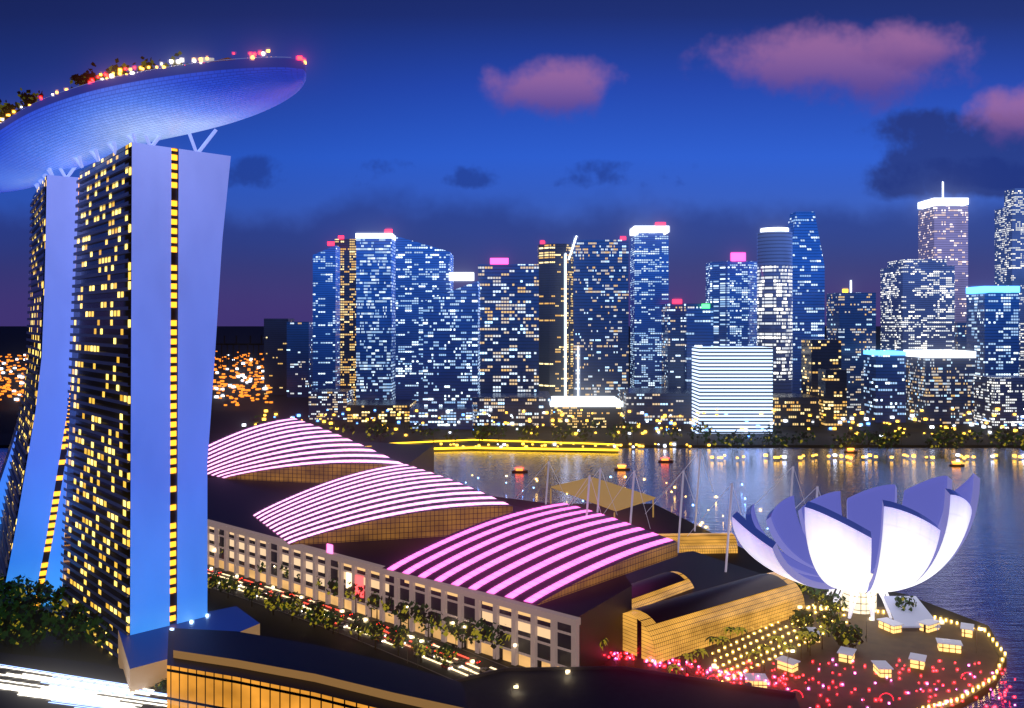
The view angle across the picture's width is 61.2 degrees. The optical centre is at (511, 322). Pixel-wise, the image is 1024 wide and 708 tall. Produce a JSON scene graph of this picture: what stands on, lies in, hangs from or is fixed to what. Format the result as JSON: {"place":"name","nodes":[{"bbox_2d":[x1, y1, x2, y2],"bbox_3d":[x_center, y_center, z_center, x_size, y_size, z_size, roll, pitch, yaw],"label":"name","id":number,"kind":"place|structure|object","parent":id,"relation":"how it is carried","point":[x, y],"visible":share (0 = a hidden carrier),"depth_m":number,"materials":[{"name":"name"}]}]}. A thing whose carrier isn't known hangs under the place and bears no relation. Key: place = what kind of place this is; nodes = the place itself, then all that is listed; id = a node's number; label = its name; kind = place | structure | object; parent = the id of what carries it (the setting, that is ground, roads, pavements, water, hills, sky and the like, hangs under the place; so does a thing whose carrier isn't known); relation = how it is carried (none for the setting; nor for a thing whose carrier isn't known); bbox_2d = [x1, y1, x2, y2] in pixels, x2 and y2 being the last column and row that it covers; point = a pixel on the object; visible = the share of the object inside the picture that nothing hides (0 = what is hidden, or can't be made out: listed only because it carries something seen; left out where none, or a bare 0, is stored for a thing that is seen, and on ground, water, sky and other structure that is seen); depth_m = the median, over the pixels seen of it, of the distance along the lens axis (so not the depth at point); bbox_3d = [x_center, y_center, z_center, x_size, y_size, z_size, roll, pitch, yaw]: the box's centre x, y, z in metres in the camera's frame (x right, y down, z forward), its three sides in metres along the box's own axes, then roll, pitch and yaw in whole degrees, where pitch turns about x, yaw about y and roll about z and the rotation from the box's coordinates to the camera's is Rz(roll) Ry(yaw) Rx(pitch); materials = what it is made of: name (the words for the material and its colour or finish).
{"place":"outdoors","nodes":[
{"label":"outdoors","id":0,"kind":"place"},
{"bbox_2d":[0,51,234,122],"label":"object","id":1,"kind":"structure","parent":0,"point":[86,77],"depth_m":322.24,"materials":[{"name":"green plant"}]},
{"bbox_2d":[0,58,305,192],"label":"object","id":2,"kind":"structure","parent":0,"point":[54,133],"depth_m":303.53,"materials":[{"name":"metal"}]},
{"bbox_2d":[34,129,216,188],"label":"support struts","id":3,"kind":"object","parent":2,"relation":"attached to","point":[95,155],"visible":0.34,"depth_m":340.45,"materials":[{"name":"grey"}]},
{"bbox_2d":[0,50,305,119],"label":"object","id":4,"kind":"structure","parent":0,"point":[200,60],"depth_m":291.08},
{"bbox_2d":[27,57,290,106],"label":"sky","id":5,"kind":"structure","parent":0,"point":[159,68],"depth_m":286.70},
{"bbox_2d":[201,57,213,61],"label":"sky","id":6,"kind":"structure","parent":0,"point":[204,59],"depth_m":311.40,"materials":[{"name":"white"}]},
{"bbox_2d":[0,496,1006,707],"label":"promontory","id":7,"kind":"structure","parent":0,"point":[280,625],"depth_m":359.15,"materials":[{"name":"grey concrete"}]},
{"bbox_2d":[0,410,20,523],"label":"hotel tower","id":8,"kind":"structure","parent":7,"relation":"on","point":[4,472],"depth_m":472.80,"materials":[{"name":"grey"}]},
{"bbox_2d":[0,175,78,605],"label":"hotel tower","id":9,"kind":"structure","parent":7,"relation":"on","point":[32,525],"depth_m":395.63,"materials":[{"name":"blue"}]},
{"bbox_2d":[0,573,111,653],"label":"garden trees","id":10,"kind":"object","parent":7,"relation":"on","point":[17,602],"visible":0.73,"depth_m":341.07,"materials":[{"name":"green plant"}]},
{"bbox_2d":[0,652,166,707],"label":"highway","id":11,"kind":"structure","parent":7,"relation":"on","point":[13,699],"depth_m":297.62,"materials":[{"name":"grey asphalt"}]},
{"bbox_2d":[0,664,166,707],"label":"traffic light trails","id":12,"kind":"object","parent":11,"relation":"on","point":[79,691],"visible":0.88,"depth_m":290.83,"materials":[{"name":"white"}]},
{"bbox_2d":[59,142,230,658],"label":"hotel tower","id":13,"kind":"structure","parent":7,"relation":"on","point":[149,222],"depth_m":335.66,"materials":[{"name":"blue glass"}]},
{"bbox_2d":[154,678,166,691],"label":"trees","id":14,"kind":"object","parent":7,"relation":"on","point":[160,685],"visible":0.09,"depth_m":292.43,"materials":[{"name":"green plant"}]},
{"bbox_2d":[118,606,259,692],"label":"hotel podium","id":15,"kind":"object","parent":7,"relation":"on","point":[142,659],"visible":0.44,"depth_m":315.07,"materials":[{"name":"blue concrete"}]},
{"bbox_2d":[167,628,467,707],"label":"building","id":16,"kind":"structure","parent":7,"relation":"on","point":[218,669],"depth_m":270.00,"materials":[{"name":"orange glass"}]},
{"bbox_2d":[207,572,458,668],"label":"trees","id":17,"kind":"object","parent":7,"relation":"on","point":[371,628],"visible":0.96,"depth_m":355.46,"materials":[{"name":"green plant"}]},
{"bbox_2d":[207,566,507,679],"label":"road","id":18,"kind":"structure","parent":7,"relation":"on","point":[432,666],"depth_m":350.79,"materials":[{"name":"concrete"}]},
{"bbox_2d":[207,569,495,675],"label":"street lights","id":19,"kind":"object","parent":18,"relation":"on","point":[465,668],"visible":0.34,"depth_m":347.19},
{"bbox_2d":[212,570,490,675],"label":"trees","id":20,"kind":"object","parent":18,"relation":"on","point":[463,661],"visible":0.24,"depth_m":362.80,"materials":[{"name":"plant"}]},
{"bbox_2d":[221,544,507,658],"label":"trees","id":21,"kind":"object","parent":7,"relation":"on","point":[460,629],"visible":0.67,"depth_m":350.58,"materials":[{"name":"green plant"}]},
{"bbox_2d":[207,441,631,666],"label":"convention center building","id":22,"kind":"structure","parent":7,"relation":"on","point":[599,609],"depth_m":407.30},
{"bbox_2d":[207,417,403,482],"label":"curved roof","id":23,"kind":"structure","parent":22,"relation":"on","point":[292,449],"depth_m":608.07,"materials":[{"name":"pink"}]},
{"bbox_2d":[252,464,512,544],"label":"curved roof","id":24,"kind":"structure","parent":22,"relation":"on","point":[404,501],"depth_m":441.78,"materials":[{"name":"pink"}]},
{"bbox_2d":[207,519,580,666],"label":"building facade","id":25,"kind":"structure","parent":22,"relation":"attached to","point":[542,637],"depth_m":365.34,"materials":[{"name":"beige concrete"}]},
{"bbox_2d":[327,544,363,597],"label":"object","id":26,"kind":"object","parent":25,"relation":"attached to","point":[359,580],"visible":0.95,"depth_m":382.88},
{"bbox_2d":[383,502,677,604],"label":"curved roof","id":27,"kind":"structure","parent":22,"relation":"on","point":[540,554],"depth_m":372.37,"materials":[{"name":"pink metal"}]},
{"bbox_2d":[208,566,982,693],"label":"street lamps","id":28,"kind":"object","parent":7,"relation":"on","point":[571,671],"visible":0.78,"depth_m":327.86,"materials":[{"name":"grey"}]},
{"bbox_2d":[550,477,654,517],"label":"plaza canopy","id":29,"kind":"object","parent":7,"relation":"on","point":[621,500],"visible":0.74,"depth_m":587.75,"materials":[{"name":"brown fabric"}]},
{"bbox_2d":[455,666,799,707],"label":"roof","id":30,"kind":"structure","parent":7,"relation":"on","point":[593,687],"depth_m":284.80,"materials":[{"name":"grey"}]},
{"bbox_2d":[631,571,693,608],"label":"pavilion","id":31,"kind":"structure","parent":7,"relation":"on","point":[656,588],"depth_m":383.21,"materials":[{"name":"yellow glass"}]},
{"bbox_2d":[520,450,820,571],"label":"masts","id":32,"kind":"object","parent":7,"relation":"on","point":[696,504],"visible":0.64,"depth_m":464.30},
{"bbox_2d":[625,551,760,603],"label":"roof","id":33,"kind":"structure","parent":7,"relation":"on","point":[699,571],"depth_m":421.04,"materials":[{"name":"black"}]},
{"bbox_2d":[658,533,737,553],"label":"crystal pavilion","id":34,"kind":"structure","parent":7,"relation":"on","point":[708,543],"depth_m":483.27,"materials":[{"name":"yellow glass"}]},
{"bbox_2d":[623,572,804,663],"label":"pavilion","id":35,"kind":"structure","parent":7,"relation":"on","point":[664,630],"depth_m":350.27,"materials":[{"name":"yellow glass"}]},
{"bbox_2d":[670,607,998,707],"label":"promenade","id":36,"kind":"structure","parent":7,"relation":"on","point":[891,649],"depth_m":324.10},
{"bbox_2d":[505,627,831,675],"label":"promenade palms","id":37,"kind":"object","parent":36,"relation":"on","point":[802,634],"visible":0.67,"depth_m":323.64,"materials":[{"name":"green plant"}]},
{"bbox_2d":[465,475,1014,707],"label":"lights","id":38,"kind":"object","parent":36,"relation":"on","point":[956,699],"visible":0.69,"depth_m":314.72},
{"bbox_2d":[707,672,973,700],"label":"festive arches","id":39,"kind":"structure","parent":36,"relation":"on","point":[879,697],"depth_m":296.48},
{"bbox_2d":[789,581,916,650],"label":"trees","id":40,"kind":"object","parent":36,"relation":"on","point":[803,616],"visible":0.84,"depth_m":353.50,"materials":[{"name":"green plant"}]},
{"bbox_2d":[744,617,973,687],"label":"kiosks","id":41,"kind":"object","parent":36,"relation":"on","point":[882,668],"visible":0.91,"depth_m":327.64,"materials":[{"name":"beige glass"}]},
{"bbox_2d":[821,573,940,627],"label":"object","id":42,"kind":"object","parent":36,"relation":"on","point":[860,603],"visible":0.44,"depth_m":376.21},
{"bbox_2d":[732,473,979,592],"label":"lotus-shaped museum","id":43,"kind":"structure","parent":42,"relation":"on","point":[889,542],"depth_m":359.69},
{"bbox_2d":[0,447,1023,707],"bbox_3d":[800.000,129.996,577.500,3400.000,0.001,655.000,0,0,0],"label":"bay water","id":44,"kind":"structure","parent":0,"point":[978,577],"depth_m":699.58,"materials":[{"name":"blue liquid"}]},
{"bbox_2d":[399,439,618,451],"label":"float platform","id":45,"kind":"structure","parent":44,"relation":"on","point":[469,444],"depth_m":892.96,"materials":[{"name":"yellow"}]},
{"bbox_2d":[512,449,964,472],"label":"boats","id":46,"kind":"object","parent":44,"relation":"on","point":[622,467],"visible":0.79,"depth_m":784.31,"materials":[{"name":"brown"}]},
{"bbox_2d":[0,326,1023,432],"bbox_3d":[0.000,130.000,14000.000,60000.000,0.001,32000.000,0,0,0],"label":"ground","id":47,"kind":"structure","parent":0,"point":[230,417],"depth_m":1356.99,"materials":[{"name":"black"}]},
{"bbox_2d":[0,351,272,405],"bbox_3d":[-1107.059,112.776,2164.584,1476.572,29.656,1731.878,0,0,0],"label":"distant city lights","id":48,"kind":"object","parent":47,"relation":"on","point":[237,386],"visible":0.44,"depth_m":1604.21},
{"bbox_2d":[216,336,263,369],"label":"port cranes","id":49,"kind":"object","parent":47,"relation":"on","point":[239,352],"visible":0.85,"depth_m":2382.08,"materials":[{"name":"black metal"}]},
{"bbox_2d":[264,319,293,394],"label":"skyscraper","id":50,"kind":"structure","parent":47,"relation":"on","point":[275,354],"depth_m":1550.00,"materials":[{"name":"grey glass"}]},
{"bbox_2d":[287,322,312,397],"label":"skyscraper","id":51,"kind":"structure","parent":47,"relation":"on","point":[299,359],"depth_m":1500.00,"materials":[{"name":"blue"}]},
{"bbox_2d":[313,242,339,389],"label":"skyscraper","id":52,"kind":"structure","parent":47,"relation":"on","point":[326,318],"depth_m":1250.00,"materials":[{"name":"blue glass"}]},
{"bbox_2d":[309,389,353,419],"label":"building","id":53,"kind":"structure","parent":47,"relation":"on","point":[336,402],"depth_m":1150.00,"materials":[{"name":"grey"}]},
{"bbox_2d":[335,236,355,400],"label":"skyscraper","id":54,"kind":"structure","parent":47,"relation":"on","point":[347,313],"depth_m":1300.00,"materials":[{"name":"brown"}]},
{"bbox_2d":[356,229,394,399],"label":"skyscraper","id":55,"kind":"structure","parent":47,"relation":"on","point":[375,316],"depth_m":1230.00,"materials":[{"name":"blue glass"}]},
{"bbox_2d":[347,400,415,422],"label":"building","id":56,"kind":"structure","parent":47,"relation":"on","point":[362,410],"depth_m":1120.00,"materials":[{"name":"grey"}]},
{"bbox_2d":[395,236,452,402],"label":"skyscraper","id":57,"kind":"structure","parent":47,"relation":"on","point":[422,271],"depth_m":1200.00,"materials":[{"name":"blue glass"}]},
{"bbox_2d":[410,403,473,429],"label":"building","id":58,"kind":"structure","parent":47,"relation":"on","point":[451,418],"depth_m":1050.00,"materials":[{"name":"grey"}]},
{"bbox_2d":[423,273,479,426],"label":"skyscraper","id":59,"kind":"structure","parent":47,"relation":"on","point":[451,348],"depth_m":1080.00,"materials":[{"name":"blue glass"}]},
{"bbox_2d":[478,258,538,392],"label":"skyscraper","id":60,"kind":"structure","parent":47,"relation":"on","point":[509,328],"depth_m":1150.00,"materials":[{"name":"blue glass"}]},
{"bbox_2d":[473,391,550,426],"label":"building","id":61,"kind":"structure","parent":47,"relation":"on","point":[534,406],"depth_m":1080.00,"materials":[{"name":"grey"}]},
{"bbox_2d":[538,241,572,395],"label":"skyscraper","id":62,"kind":"structure","parent":47,"relation":"on","point":[551,260],"depth_m":1260.77,"materials":[{"name":"grey glass"}]},
{"bbox_2d":[565,253,565,395],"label":"led line","id":63,"kind":"object","parent":47,"relation":"on","point":[565,324],"visible":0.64,"depth_m":1169.70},
{"bbox_2d":[578,346,578,395],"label":"led line","id":64,"kind":"object","parent":47,"relation":"on","point":[578,370],"visible":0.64,"depth_m":1169.70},
{"bbox_2d":[550,396,622,428],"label":"building","id":65,"kind":"structure","parent":47,"relation":"on","point":[607,410],"depth_m":1060.00,"materials":[{"name":"grey"}]},
{"bbox_2d":[573,237,628,398],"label":"skyscraper","id":66,"kind":"structure","parent":47,"relation":"on","point":[601,304],"depth_m":1180.00,"materials":[{"name":"blue glass"}]},
{"bbox_2d":[630,223,668,387],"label":"skyscraper","id":67,"kind":"structure","parent":47,"relation":"on","point":[649,271],"depth_m":1250.00,"materials":[{"name":"blue glass"}]},
{"bbox_2d":[618,388,691,424],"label":"building","id":68,"kind":"structure","parent":47,"relation":"on","point":[654,404],"depth_m":1100.00,"materials":[{"name":"grey"}]},
{"bbox_2d":[662,299,713,387],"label":"skyscraper","id":69,"kind":"structure","parent":47,"relation":"on","point":[673,345],"depth_m":1200.00,"materials":[{"name":"grey"}]},
{"bbox_2d":[685,304,713,389],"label":"skyscraper","id":70,"kind":"structure","parent":47,"relation":"on","point":[699,327],"depth_m":1190.00,"materials":[{"name":"blue glass"}]},
{"bbox_2d":[706,253,756,346],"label":"skyscraper","id":71,"kind":"structure","parent":47,"relation":"on","point":[731,290],"depth_m":1250.95,"materials":[{"name":"blue glass"}]},
{"bbox_2d":[692,347,772,432],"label":"building bands","id":72,"kind":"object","parent":47,"relation":"on","point":[735,384],"visible":0.79,"depth_m":1000.00,"materials":[{"name":"white"}]},
{"bbox_2d":[757,227,791,392],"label":"skyscraper","id":73,"kind":"structure","parent":47,"relation":"on","point":[774,288],"depth_m":1223.11,"materials":[{"name":"grey"}]},
{"bbox_2d":[773,393,818,426],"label":"building","id":74,"kind":"structure","parent":47,"relation":"on","point":[795,409],"depth_m":1080.00,"materials":[{"name":"grey"}]},
{"bbox_2d":[788,212,824,392],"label":"skyscraper","id":75,"kind":"structure","parent":47,"relation":"on","point":[808,293],"depth_m":1300.00,"materials":[{"name":"blue glass"}]},
{"bbox_2d":[801,339,840,396],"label":"skyscraper","id":76,"kind":"structure","parent":47,"relation":"on","point":[816,354],"depth_m":1150.00,"materials":[{"name":"grey glass"}]},
{"bbox_2d":[818,369,846,426],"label":"office building","id":77,"kind":"structure","parent":47,"relation":"on","point":[832,389],"depth_m":1080.00,"materials":[{"name":"grey glass"}]},
{"bbox_2d":[827,280,875,415],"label":"skyscraper","id":78,"kind":"structure","parent":47,"relation":"on","point":[851,321],"depth_m":1200.00,"materials":[{"name":"blue glass"}]},
{"bbox_2d":[863,350,905,422],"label":"office building","id":79,"kind":"structure","parent":47,"relation":"on","point":[884,385],"depth_m":1120.00,"materials":[{"name":"blue glass"}]},
{"bbox_2d":[881,259,954,350],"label":"skyscraper","id":80,"kind":"structure","parent":47,"relation":"on","point":[917,304],"depth_m":1250.00,"materials":[{"name":"grey"}]},
{"bbox_2d":[904,350,975,424],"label":"office building","id":81,"kind":"structure","parent":47,"relation":"on","point":[939,384],"depth_m":1100.00,"materials":[{"name":"grey"}]},
{"bbox_2d":[918,182,968,321],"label":"skyscraper","id":82,"kind":"structure","parent":47,"relation":"on","point":[942,228],"depth_m":1350.00,"materials":[{"name":"purple"}]},
{"bbox_2d":[955,322,965,350],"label":"skyscraper","id":83,"kind":"structure","parent":47,"relation":"on","point":[960,335],"depth_m":1320.00,"materials":[{"name":"blue glass"}]},
{"bbox_2d":[966,286,1019,375],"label":"skyscraper","id":84,"kind":"structure","parent":47,"relation":"on","point":[992,326],"depth_m":1200.00,"materials":[{"name":"blue glass"}]},
{"bbox_2d":[974,375,1023,429],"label":"office building","id":85,"kind":"structure","parent":47,"relation":"on","point":[1004,394],"depth_m":1050.00,"materials":[{"name":"grey"}]},
{"bbox_2d":[995,188,1023,376],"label":"skyscraper","id":86,"kind":"structure","parent":47,"relation":"on","point":[1009,243],"depth_m":1404.73,"materials":[{"name":"blue glass"}]},
{"bbox_2d":[0,433,1023,446],"bbox_3d":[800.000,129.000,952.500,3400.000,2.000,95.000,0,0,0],"label":"quay","id":87,"kind":"structure","parent":0,"point":[820,439],"depth_m":947.87,"materials":[{"name":"grey"}]},
{"bbox_2d":[242,408,1023,458],"bbox_3d":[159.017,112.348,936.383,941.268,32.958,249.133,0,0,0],"label":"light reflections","id":88,"kind":"object","parent":87,"relation":"on","point":[692,422],"visible":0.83,"depth_m":976.25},
{"bbox_2d":[242,414,1023,453],"bbox_3d":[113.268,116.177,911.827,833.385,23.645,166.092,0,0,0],"label":"shore trees","id":89,"kind":"object","parent":87,"relation":"on","point":[484,432],"visible":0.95,"depth_m":901.34,"materials":[{"name":"green plant"}]},
{"bbox_2d":[568,236,576,258],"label":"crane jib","id":90,"kind":"object","parent":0,"point":[572,247],"visible":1,"depth_m":1169.68,"materials":[{"name":"white metal"}]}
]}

